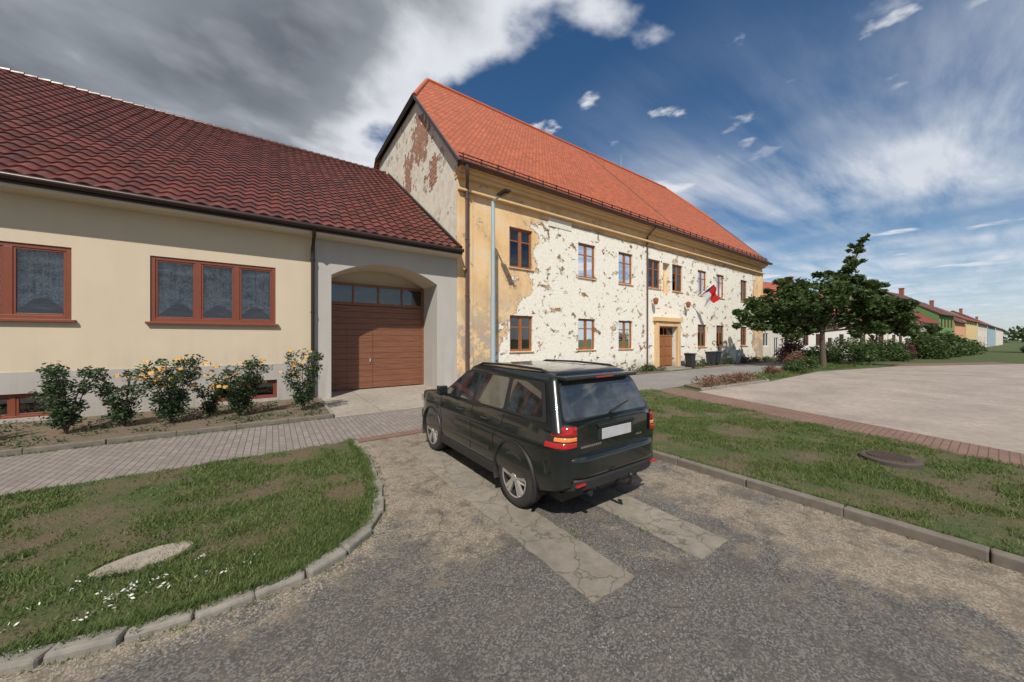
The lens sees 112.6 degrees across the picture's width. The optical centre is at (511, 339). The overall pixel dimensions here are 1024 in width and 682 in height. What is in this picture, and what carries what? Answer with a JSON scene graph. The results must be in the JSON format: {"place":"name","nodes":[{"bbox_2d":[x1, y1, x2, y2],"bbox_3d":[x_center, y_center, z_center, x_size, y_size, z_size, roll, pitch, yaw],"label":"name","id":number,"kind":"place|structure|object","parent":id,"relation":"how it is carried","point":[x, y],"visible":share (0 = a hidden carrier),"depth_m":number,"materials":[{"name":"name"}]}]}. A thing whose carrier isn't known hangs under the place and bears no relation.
{"place":"outdoors","nodes":[
{"label":"outdoors","id":0,"kind":"place"},
{"bbox_2d":[0,438,380,659],"bbox_3d":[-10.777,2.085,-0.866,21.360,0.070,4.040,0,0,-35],"label":"lawn","id":1,"kind":"structure","parent":0,"point":[60,524],"depth_m":3.70,"materials":[{"name":"plant"}]},
{"bbox_2d":[0,553,259,651],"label":"white clover","id":2,"kind":"object","parent":1,"relation":"on","point":[123,589],"visible":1,"depth_m":2.72,"materials":[{"name":"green plant"}]},
{"bbox_2d":[75,535,202,581],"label":"weeds","id":3,"kind":"object","parent":1,"relation":"on","point":[84,574],"visible":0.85,"depth_m":3.12,"materials":[{"name":"green plant"}]},
{"bbox_2d":[88,540,193,578],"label":"slab","id":4,"kind":"structure","parent":1,"relation":"on","point":[146,556],"depth_m":3.16,"materials":[{"name":"concrete"}]},
{"bbox_2d":[0,407,422,495],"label":"pavement","id":5,"kind":"structure","parent":0,"point":[33,471],"depth_m":6.47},
{"bbox_2d":[0,417,344,494],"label":"weeds","id":6,"kind":"object","parent":5,"relation":"on","point":[130,440],"visible":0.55,"depth_m":6.32,"materials":[{"name":"green plant"}]},
{"bbox_2d":[355,429,422,441],"bbox_3d":[-1.498,2.083,8.196,4.240,0.001,0.300,0,0,-35],"label":"pavement edge","id":7,"kind":"object","parent":5,"relation":"on","point":[389,435],"depth_m":7.39,"materials":[{"name":"grey concrete"}]},
{"bbox_2d":[0,432,1023,681],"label":"road","id":8,"kind":"structure","parent":0,"point":[818,596],"depth_m":2.65,"materials":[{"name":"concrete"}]},
{"bbox_2d":[0,440,383,675],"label":"kerb","id":9,"kind":"structure","parent":8,"relation":"on","point":[73,648],"depth_m":2.50,"materials":[{"name":"concrete"}]},
{"bbox_2d":[0,441,393,677],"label":"weeds","id":10,"kind":"object","parent":8,"relation":"on","point":[29,671],"visible":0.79,"depth_m":2.66,"materials":[{"name":"green plant"}]},
{"bbox_2d":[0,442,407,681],"bbox_3d":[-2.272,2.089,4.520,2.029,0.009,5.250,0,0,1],"label":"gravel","id":11,"kind":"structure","parent":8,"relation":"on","point":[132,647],"depth_m":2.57,"materials":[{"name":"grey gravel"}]},
{"bbox_2d":[405,444,492,493],"bbox_3d":[-1.160,2.104,5.730,0.542,0.032,2.392,0,0,-35],"label":"concrete strip","id":12,"kind":"object","parent":8,"relation":"on","point":[458,477],"visible":0.77,"depth_m":5.47,"materials":[{"name":"beige concrete"}]},
{"bbox_2d":[422,359,656,507],"bbox_3d":[0.015,1.238,5.899,2.180,1.786,4.798,0,0,-35],"label":"parked car","id":13,"kind":"object","parent":8,"relation":"on","point":[528,433],"visible":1,"depth_m":4.26,"materials":[{"name":"black paint"}]},
{"bbox_2d":[461,485,634,603],"bbox_3d":[0.204,2.104,3.792,0.550,0.032,2.313,0,0,-35],"label":"concrete strip","id":14,"kind":"object","parent":8,"relation":"on","point":[593,576],"visible":0.77,"depth_m":3.44,"materials":[{"name":"beige concrete"}]},
{"bbox_2d":[442,449,682,572],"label":"weeds","id":15,"kind":"object","parent":8,"relation":"on","point":[600,509],"visible":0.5,"depth_m":3.74,"materials":[{"name":"green plant"}]},
{"bbox_2d":[578,487,727,558],"bbox_3d":[1.349,2.104,4.363,0.564,0.032,2.372,0,0,-35],"label":"concrete strip","id":16,"kind":"object","parent":8,"relation":"on","point":[696,541],"visible":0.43,"depth_m":3.87,"materials":[{"name":"beige concrete"}]},
{"bbox_2d":[653,450,1023,572],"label":"kerb","id":17,"kind":"structure","parent":8,"relation":"on","point":[1004,559],"depth_m":3.86,"materials":[{"name":"grey concrete"}]},
{"bbox_2d":[658,461,1023,576],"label":"gravel","id":18,"kind":"structure","parent":8,"relation":"on","point":[873,528],"depth_m":3.67,"materials":[{"name":"gravel"}]},
{"bbox_2d":[0,0,1023,339],"label":"sky","id":19,"kind":"structure","parent":0,"point":[804,130],"materials":[{"name":"blue"}]},
{"bbox_2d":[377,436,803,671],"bbox_3d":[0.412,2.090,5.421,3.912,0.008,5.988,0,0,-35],"label":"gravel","id":20,"kind":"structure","parent":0,"point":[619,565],"depth_m":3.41,"materials":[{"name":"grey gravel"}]},
{"bbox_2d":[334,340,1023,417],"bbox_3d":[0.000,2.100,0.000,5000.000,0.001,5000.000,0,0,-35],"label":"ground","id":21,"kind":"structure","parent":0,"point":[1005,352],"depth_m":35.47,"materials":[{"name":"green plant"}]},
{"bbox_2d":[0,397,328,449],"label":"flower bed","id":22,"kind":"object","parent":21,"relation":"on","point":[148,419],"visible":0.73,"depth_m":8.05,"materials":[{"name":"soil"}]},
{"bbox_2d":[27,363,105,433],"bbox_3d":[-9.489,1.226,7.254,1.126,1.579,1.011,0,0,-35],"label":"rose bush","id":23,"kind":"object","parent":22,"relation":"on","point":[64,415],"visible":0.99,"depth_m":7.17,"materials":[{"name":"green plant"}]},
{"bbox_2d":[92,367,150,425],"bbox_3d":[-8.926,1.316,7.821,1.106,1.398,0.907,0,0,40],"label":"rose bush","id":24,"kind":"object","parent":22,"relation":"on","point":[122,414],"visible":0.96,"depth_m":7.73,"materials":[{"name":"green plant"}]},
{"bbox_2d":[0,399,326,448],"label":"ground cover","id":25,"kind":"object","parent":22,"relation":"on","point":[311,412],"visible":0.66,"depth_m":8.16,"materials":[{"name":"green plant"}]},
{"bbox_2d":[132,354,211,422],"bbox_3d":[-8.277,1.187,8.194,1.296,1.658,1.374,0,0,24],"label":"rose bush","id":26,"kind":"object","parent":22,"relation":"on","point":[171,405],"visible":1,"depth_m":8.08,"materials":[{"name":"green plant"}]},
{"bbox_2d":[192,383,223,415],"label":"rose bush","id":27,"kind":"object","parent":22,"relation":"on","point":[210,405],"visible":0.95,"depth_m":8.87,"materials":[{"name":"green plant"}]},
{"bbox_2d":[206,355,272,415],"bbox_3d":[-7.140,1.211,9.019,1.396,1.610,1.479,0,0,-35],"label":"rose bush","id":28,"kind":"object","parent":22,"relation":"on","point":[239,401],"visible":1,"depth_m":8.84,"materials":[{"name":"green plant"}]},
{"bbox_2d":[278,348,324,409],"bbox_3d":[-5.955,1.129,9.705,1.154,1.772,1.173,0,0,-35],"label":"rose bush","id":29,"kind":"object","parent":22,"relation":"on","point":[301,396],"visible":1,"depth_m":9.57,"materials":[{"name":"green plant"}]},
{"bbox_2d":[0,413,332,456],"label":"kerb","id":30,"kind":"structure","parent":21,"relation":"on","point":[65,446],"depth_m":7.13,"materials":[{"name":"grey concrete"}]},
{"bbox_2d":[0,67,463,423],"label":"farmhouse with garage","id":31,"kind":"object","parent":21,"relation":"on","point":[132,234],"visible":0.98,"depth_m":10.93,"materials":[{"name":"beige paint"}]},
{"bbox_2d":[0,241,276,419],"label":"window frames","id":32,"kind":"structure","parent":31,"relation":"in","point":[8,250],"depth_m":9.60,"materials":[{"name":"brown wood"}]},
{"bbox_2d":[331,281,423,390],"bbox_3d":[-5.714,-0.110,14.589,3.980,4.380,0.110,0,0,-35],"label":"garage door","id":33,"kind":"structure","parent":31,"relation":"in","point":[359,350],"depth_m":14.52,"materials":[{"name":"brown wood"}]},
{"bbox_2d":[317,396,333,417],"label":"kerb","id":34,"kind":"structure","parent":21,"relation":"on","point":[323,403],"depth_m":10.17,"materials":[{"name":"concrete"}]},
{"bbox_2d":[323,385,432,416],"bbox_3d":[-4.049,2.084,12.703,5.240,0.001,5.150,0,0,-35],"label":"garage apron","id":35,"kind":"object","parent":21,"relation":"on","point":[356,402],"visible":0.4,"depth_m":11.62,"materials":[{"name":"concrete"}]},
{"bbox_2d":[490,188,510,362],"bbox_3d":[-0.523,-1.970,14.224,0.300,8.140,1.290,0,0,-35],"label":"street lamp","id":36,"kind":"object","parent":21,"relation":"on","point":[503,192],"visible":0.77,"depth_m":14.55,"materials":[{"name":"metal"}]},
{"bbox_2d":[379,103,761,370],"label":"walls","id":37,"kind":"structure","parent":21,"relation":"on","point":[554,296],"depth_m":19.27,"materials":[{"name":"paint"}]},
{"bbox_2d":[548,217,571,230],"bbox_3d":[2.609,-6.225,18.483,1.700,0.450,0.026,0,0,-35],"label":"house sign","id":38,"kind":"object","parent":37,"relation":"attached to","point":[557,223],"visible":1,"depth_m":18.44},
{"bbox_2d":[375,81,769,264],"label":"roof","id":39,"kind":"structure","parent":37,"relation":"on","point":[470,127],"depth_m":23.29,"materials":[{"name":"orange tile"}]},
{"bbox_2d":[412,78,712,219],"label":"ridge tiles","id":40,"kind":"object","parent":39,"relation":"attached to","point":[420,87],"visible":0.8,"depth_m":28.82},
{"bbox_2d":[374,94,770,264],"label":"verge boards","id":41,"kind":"object","parent":39,"relation":"attached to","point":[443,138],"visible":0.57,"depth_m":18.54,"materials":[{"name":"brown metal"}]},
{"bbox_2d":[458,152,772,264],"bbox_3d":[11.760,-7.723,24.217,34.230,0.655,0.455,0,0,-35],"label":"gutter and snow guard","id":42,"kind":"object","parent":39,"relation":"attached to","point":[493,171],"visible":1,"depth_m":18.85,"materials":[{"name":"brown metal"}]},
{"bbox_2d":[585,152,682,232],"bbox_3d":[9.696,-12.760,28.666,0.080,10.327,9.651,0,0,-35],"label":"lightning conductor","id":43,"kind":"object","parent":39,"relation":"attached to","point":[635,193],"visible":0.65,"depth_m":27.88,"materials":[{"name":"paint"}]},
{"bbox_2d":[457,191,762,379],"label":"corner pilasters","id":44,"kind":"object","parent":37,"relation":"attached to","point":[460,287],"visible":0.56,"depth_m":15.11,"materials":[{"name":"paint"}]},
{"bbox_2d":[454,165,767,273],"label":"cornice","id":45,"kind":"structure","parent":37,"relation":"attached to","point":[491,181],"depth_m":19.17,"materials":[{"name":"beige paint"}]},
{"bbox_2d":[465,164,469,371],"bbox_3d":[-1.945,-2.712,14.792,0.206,9.423,0.829,0,0,-7],"label":"downpipe","id":46,"kind":"object","parent":45,"relation":"attached to","point":[467,295],"visible":0.94,"depth_m":15.02,"materials":[{"name":"metal"}]},
{"bbox_2d":[647,227,655,364],"bbox_3d":[9.294,-2.720,22.710,0.100,9.439,0.711,0,0,-35],"label":"downpipe","id":47,"kind":"object","parent":45,"relation":"attached to","point":[647,293],"visible":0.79,"depth_m":22.92,"materials":[{"name":"metal"}]},
{"bbox_2d":[510,230,743,348],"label":"room interiors","id":48,"kind":"object","parent":37,"relation":"attached to","point":[524,263],"visible":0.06,"depth_m":18.00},
{"bbox_2d":[509,227,745,351],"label":"window frames","id":49,"kind":"structure","parent":37,"relation":"attached to","point":[519,242],"depth_m":20.08,"materials":[{"name":"brown wood"}]},
{"bbox_2d":[578,245,721,347],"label":"curtains","id":50,"kind":"object","parent":49,"relation":"in","point":[589,274],"visible":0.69,"depth_m":21.63,"materials":[{"name":"white fabric"}]},
{"bbox_2d":[508,267,747,352],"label":"window sills","id":51,"kind":"structure","parent":37,"relation":"attached to","point":[595,279],"depth_m":19.68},
{"bbox_2d":[660,327,672,366],"bbox_3d":[10.935,0.575,24.637,2.400,2.950,0.080,0,0,-35],"label":"entrance door","id":52,"kind":"structure","parent":37,"relation":"attached to","point":[666,350],"depth_m":24.78,"materials":[{"name":"brown wood"}]},
{"bbox_2d":[649,336,684,345],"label":"notice plates","id":53,"kind":"object","parent":37,"relation":"attached to","point":[651,340],"visible":0.93,"depth_m":24.41,"materials":[{"name":"white paint"}]},
{"bbox_2d":[653,317,682,368],"bbox_3d":[11.156,0.265,24.322,3.400,3.630,0.310,0,0,-35],"label":"door surround","id":54,"kind":"object","parent":37,"relation":"attached to","point":[667,321],"visible":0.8,"depth_m":23.89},
{"bbox_2d":[692,284,719,307],"bbox_3d":[14.678,-3.265,25.933,1.912,1.708,0.758,0,0,38],"label":"flag","id":55,"kind":"object","parent":37,"relation":"attached to","point":[710,296],"visible":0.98,"depth_m":25.73,"materials":[{"name":"multicoloured fabric"}]},
{"bbox_2d":[630,370,670,375],"bbox_3d":[4.095,2.085,18.672,14.650,0.070,1.370,0,0,-35],"label":"flower bed","id":56,"kind":"object","parent":21,"relation":"on","point":[649,372],"visible":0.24,"depth_m":21.44,"materials":[{"name":"soil"}]},
{"bbox_2d":[625,365,666,372],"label":"ground cover","id":57,"kind":"object","parent":56,"relation":"on","point":[641,370],"visible":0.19,"depth_m":21.20,"materials":[{"name":"green plant"}]},
{"bbox_2d":[638,363,657,371],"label":"round bush","id":58,"kind":"object","parent":56,"relation":"on","point":[648,367],"visible":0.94,"depth_m":21.79,"materials":[{"name":"green plant"}]},
{"bbox_2d":[658,366,691,370],"bbox_3d":[11.383,2.020,23.998,3.000,0.160,1.020,0,0,-35],"label":"entrance step","id":59,"kind":"object","parent":21,"relation":"on","point":[670,368],"visible":0.69,"depth_m":23.70,"materials":[{"name":"concrete"}]},
{"bbox_2d":[684,353,696,367],"bbox_3d":[12.968,1.555,24.872,0.600,1.090,0.690,0,0,-35],"label":"waste container","id":60,"kind":"object","parent":21,"relation":"on","point":[690,359],"visible":0.89,"depth_m":24.68,"materials":[{"name":"black plastic"}]},
{"bbox_2d":[705,351,716,365],"bbox_3d":[15.506,1.505,26.653,0.600,1.090,0.690,0,0,-35],"label":"waste container","id":61,"kind":"object","parent":21,"relation":"on","point":[711,356],"visible":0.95,"depth_m":26.47,"materials":[{"name":"black plastic"}]},
{"bbox_2d":[684,371,765,389],"bbox_3d":[10.207,1.876,16.236,6.225,0.501,1.529,0,0,-35],"label":"heather bed","id":62,"kind":"object","parent":21,"relation":"on","point":[710,381],"visible":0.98,"depth_m":15.78,"materials":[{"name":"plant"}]},
{"bbox_2d":[693,360,775,368],"bbox_3d":[19.670,2.085,29.598,15.800,0.070,1.370,0,0,-35],"label":"flower bed","id":63,"kind":"object","parent":21,"relation":"on","point":[721,365],"visible":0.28,"depth_m":27.76,"materials":[{"name":"soil"}]},
{"bbox_2d":[695,355,775,366],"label":"ground cover","id":64,"kind":"object","parent":63,"relation":"on","point":[741,360],"visible":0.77,"depth_m":29.38,"materials":[{"name":"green plant"}]},
{"bbox_2d":[731,350,739,363],"bbox_3d":[19.035,1.475,29.110,0.900,1.150,0.500,0,0,-35],"label":"steel cabinet","id":65,"kind":"object","parent":63,"relation":"on","point":[735,355],"visible":0.97,"depth_m":28.91,"materials":[{"name":"grey metal"}]},
{"bbox_2d":[701,376,769,390],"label":"kerb","id":66,"kind":"structure","parent":21,"relation":"on","point":[732,385],"depth_m":15.09,"materials":[{"name":"concrete"}]},
{"bbox_2d":[761,364,783,373],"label":"round bush","id":67,"kind":"object","parent":21,"relation":"on","point":[770,368],"visible":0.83,"depth_m":19.83,"materials":[{"name":"brown plant"}]},
{"bbox_2d":[763,321,789,357],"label":"walls","id":68,"kind":"structure","parent":21,"relation":"on","point":[768,350],"depth_m":39.38,"materials":[{"name":"paint"}]},
{"bbox_2d":[763,334,785,355],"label":"windows","id":69,"kind":"structure","parent":68,"relation":"attached to","point":[764,339],"depth_m":39.02,"materials":[{"name":"white glass"}]},
{"bbox_2d":[773,337,807,362],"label":"round bush","id":70,"kind":"object","parent":21,"relation":"on","point":[790,346],"visible":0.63,"depth_m":29.80,"materials":[{"name":"purple plant"}]},
{"bbox_2d":[780,361,809,372],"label":"round bush","id":71,"kind":"object","parent":21,"relation":"on","point":[796,366],"visible":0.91,"depth_m":20.98,"materials":[{"name":"green plant"}]},
{"bbox_2d":[780,350,811,364],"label":"round bush","id":72,"kind":"object","parent":21,"relation":"on","point":[794,355],"visible":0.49,"depth_m":26.16,"materials":[{"name":"brown plant"}]},
{"bbox_2d":[794,356,819,369],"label":"round bush","id":73,"kind":"object","parent":21,"relation":"on","point":[807,360],"visible":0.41,"depth_m":22.83,"materials":[{"name":"green plant"}]},
{"bbox_2d":[800,347,819,363],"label":"round bush","id":74,"kind":"object","parent":21,"relation":"on","point":[810,353],"visible":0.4,"depth_m":27.75,"materials":[{"name":"green plant"}]},
{"bbox_2d":[795,322,849,353],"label":"walls","id":75,"kind":"structure","parent":21,"relation":"on","point":[812,338],"depth_m":45.45,"materials":[{"name":"paint"}]},
{"bbox_2d":[763,282,837,313],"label":"roof","id":76,"kind":"structure","parent":75,"relation":"on","point":[768,285],"depth_m":47.84,"materials":[{"name":"tile"}]},
{"bbox_2d":[803,335,842,346],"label":"windows","id":77,"kind":"structure","parent":75,"relation":"attached to","point":[840,336],"depth_m":44.73,"materials":[{"name":"grey glass"}]},
{"bbox_2d":[801,344,845,362],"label":"round bush","id":78,"kind":"object","parent":21,"relation":"on","point":[830,355],"visible":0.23,"depth_m":30.56,"materials":[{"name":"green plant"}]},
{"bbox_2d":[731,233,943,366],"bbox_3d":[24.592,-3.027,25.910,15.184,10.281,5.037,0,0,-5],"label":"deciduous tree","id":79,"kind":"object","parent":21,"relation":"on","point":[798,304],"visible":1,"depth_m":25.28,"materials":[{"name":"green plant"}]},
{"bbox_2d":[665,392,1023,467],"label":"kerb","id":80,"kind":"structure","parent":21,"relation":"on","point":[848,430],"depth_m":7.72,"materials":[{"name":"grey concrete"}]},
{"bbox_2d":[825,336,884,362],"bbox_3d":[32.240,1.218,32.561,5.225,3.051,4.329,0,0,-35],"label":"round bush","id":81,"kind":"object","parent":21,"relation":"on","point":[860,352],"visible":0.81,"depth_m":31.96,"materials":[{"name":"green plant"}]},
{"bbox_2d":[850,322,886,347],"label":"walls","id":82,"kind":"structure","parent":21,"relation":"on","point":[884,336],"depth_m":48.81,"materials":[{"name":"paint"}]},
{"bbox_2d":[845,318,895,343],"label":"deciduous tree","id":83,"kind":"object","parent":21,"relation":"on","point":[853,333],"visible":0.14,"depth_m":41.38,"materials":[{"name":"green plant"}]},
{"bbox_2d":[854,338,914,361],"bbox_3d":[36.244,1.172,33.456,4.688,2.774,4.073,0,0,-35],"label":"round bush","id":84,"kind":"object","parent":21,"relation":"on","point":[893,352],"visible":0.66,"depth_m":32.49,"materials":[{"name":"green plant"}]},
{"bbox_2d":[884,342,916,360],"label":"round bush","id":85,"kind":"object","parent":21,"relation":"on","point":[910,347],"visible":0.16,"depth_m":34.40,"materials":[{"name":"purple plant"}]},
{"bbox_2d":[887,324,917,344],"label":"walls","id":86,"kind":"structure","parent":21,"relation":"on","point":[890,336],"depth_m":51.48,"materials":[{"name":"paint"}]},
{"bbox_2d":[883,293,953,333],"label":"walls","id":87,"kind":"structure","parent":21,"relation":"on","point":[935,316],"depth_m":61.45,"materials":[{"name":"paint"}]},
{"bbox_2d":[887,292,955,316],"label":"roof","id":88,"kind":"structure","parent":87,"relation":"on","point":[932,308],"depth_m":64.20,"materials":[{"name":"red tile"}]},
{"bbox_2d":[904,329,956,358],"bbox_3d":[45.454,0.735,37.588,7.224,3.740,4.423,0,0,-35],"label":"round bush","id":89,"kind":"object","parent":21,"relation":"on","point":[930,346],"visible":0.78,"depth_m":36.12,"materials":[{"name":"green plant"}]},
{"bbox_2d":[930,330,971,356],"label":"round bush","id":90,"kind":"object","parent":21,"relation":"on","point":[948,335],"visible":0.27,"depth_m":39.61,"materials":[{"name":"green plant"}]},
{"bbox_2d":[938,333,979,355],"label":"round bush","id":91,"kind":"object","parent":21,"relation":"on","point":[971,350],"visible":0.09,"depth_m":43.30,"materials":[{"name":"green plant"}]},
{"bbox_2d":[954,321,964,338],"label":"walls","id":92,"kind":"structure","parent":21,"relation":"on","point":[959,329],"depth_m":67.68,"materials":[{"name":"paint"}]},
{"bbox_2d":[956,317,976,342],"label":"walls","id":93,"kind":"structure","parent":21,"relation":"on","point":[972,332],"depth_m":75.40,"materials":[{"name":"paint"}]},
{"bbox_2d":[952,311,994,346],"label":"walls","id":94,"kind":"structure","parent":21,"relation":"on","point":[990,336],"depth_m":99.22,"materials":[{"name":"paint"}]},
{"bbox_2d":[968,340,987,354],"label":"round bush","id":95,"kind":"object","parent":21,"relation":"on","point":[979,350],"visible":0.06,"depth_m":46.78,"materials":[{"name":"green plant"}]},
{"bbox_2d":[977,323,986,346],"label":"walls","id":96,"kind":"structure","parent":21,"relation":"on","point":[981,336],"depth_m":86.36,"materials":[{"name":"paint"}]},
{"bbox_2d":[995,328,1002,345],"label":"walls","id":97,"kind":"structure","parent":21,"relation":"on","point":[998,336],"depth_m":119.10,"materials":[{"name":"paint"}]},
{"bbox_2d":[1003,325,1023,342],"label":"distant trees","id":98,"kind":"object","parent":21,"relation":"on","point":[1015,334],"visible":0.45,"depth_m":207.43,"materials":[{"name":"green plant"}]},
{"bbox_2d":[630,358,847,389],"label":"footpath","id":99,"kind":"structure","parent":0,"point":[662,380],"depth_m":19.72,"materials":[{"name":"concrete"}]},
{"bbox_2d":[749,361,871,379],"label":"grass","id":100,"kind":"structure","parent":0,"point":[837,365],"depth_m":23.15,"materials":[{"name":"green plant"}]},
{"bbox_2d":[639,388,1023,556],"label":"lawn","id":101,"kind":"structure","parent":0,"point":[989,522],"depth_m":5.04,"materials":[{"name":"plant"}]},
{"bbox_2d":[653,447,1023,556],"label":"weeds","id":102,"kind":"object","parent":101,"relation":"on","point":[887,515],"visible":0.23,"depth_m":4.10,"materials":[{"name":"green plant"}]},
{"bbox_2d":[859,450,922,468],"bbox_3d":[6.280,1.989,5.675,0.720,0.122,0.720,0,0,-35],"label":"manhole cover","id":103,"kind":"object","parent":101,"relation":"on","point":[891,459],"visible":0.98,"depth_m":5.54,"materials":[{"name":"concrete"}]},
{"bbox_2d":[659,388,1023,464],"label":"brick path","id":104,"kind":"structure","parent":0,"point":[1006,456],"depth_m":7.98,"materials":[{"name":"brick"}]},
{"bbox_2d":[699,364,1023,453],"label":"plaza","id":105,"kind":"structure","parent":0,"point":[982,405],"depth_m":12.26,"materials":[{"name":"concrete"}]},
{"bbox_2d":[880,362,1015,365],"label":"brick path","id":106,"kind":"structure","parent":0,"point":[937,364],"depth_m":28.25,"materials":[{"name":"red brick"}]},
{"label":"walls","id":107,"kind":"object","parent":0,"visible":0},
{"bbox_2d":[912,311,939,323],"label":"roof","id":108,"kind":"structure","parent":107,"relation":"on","point":[923,318],"depth_m":58.45,"materials":[{"name":"red tile"}]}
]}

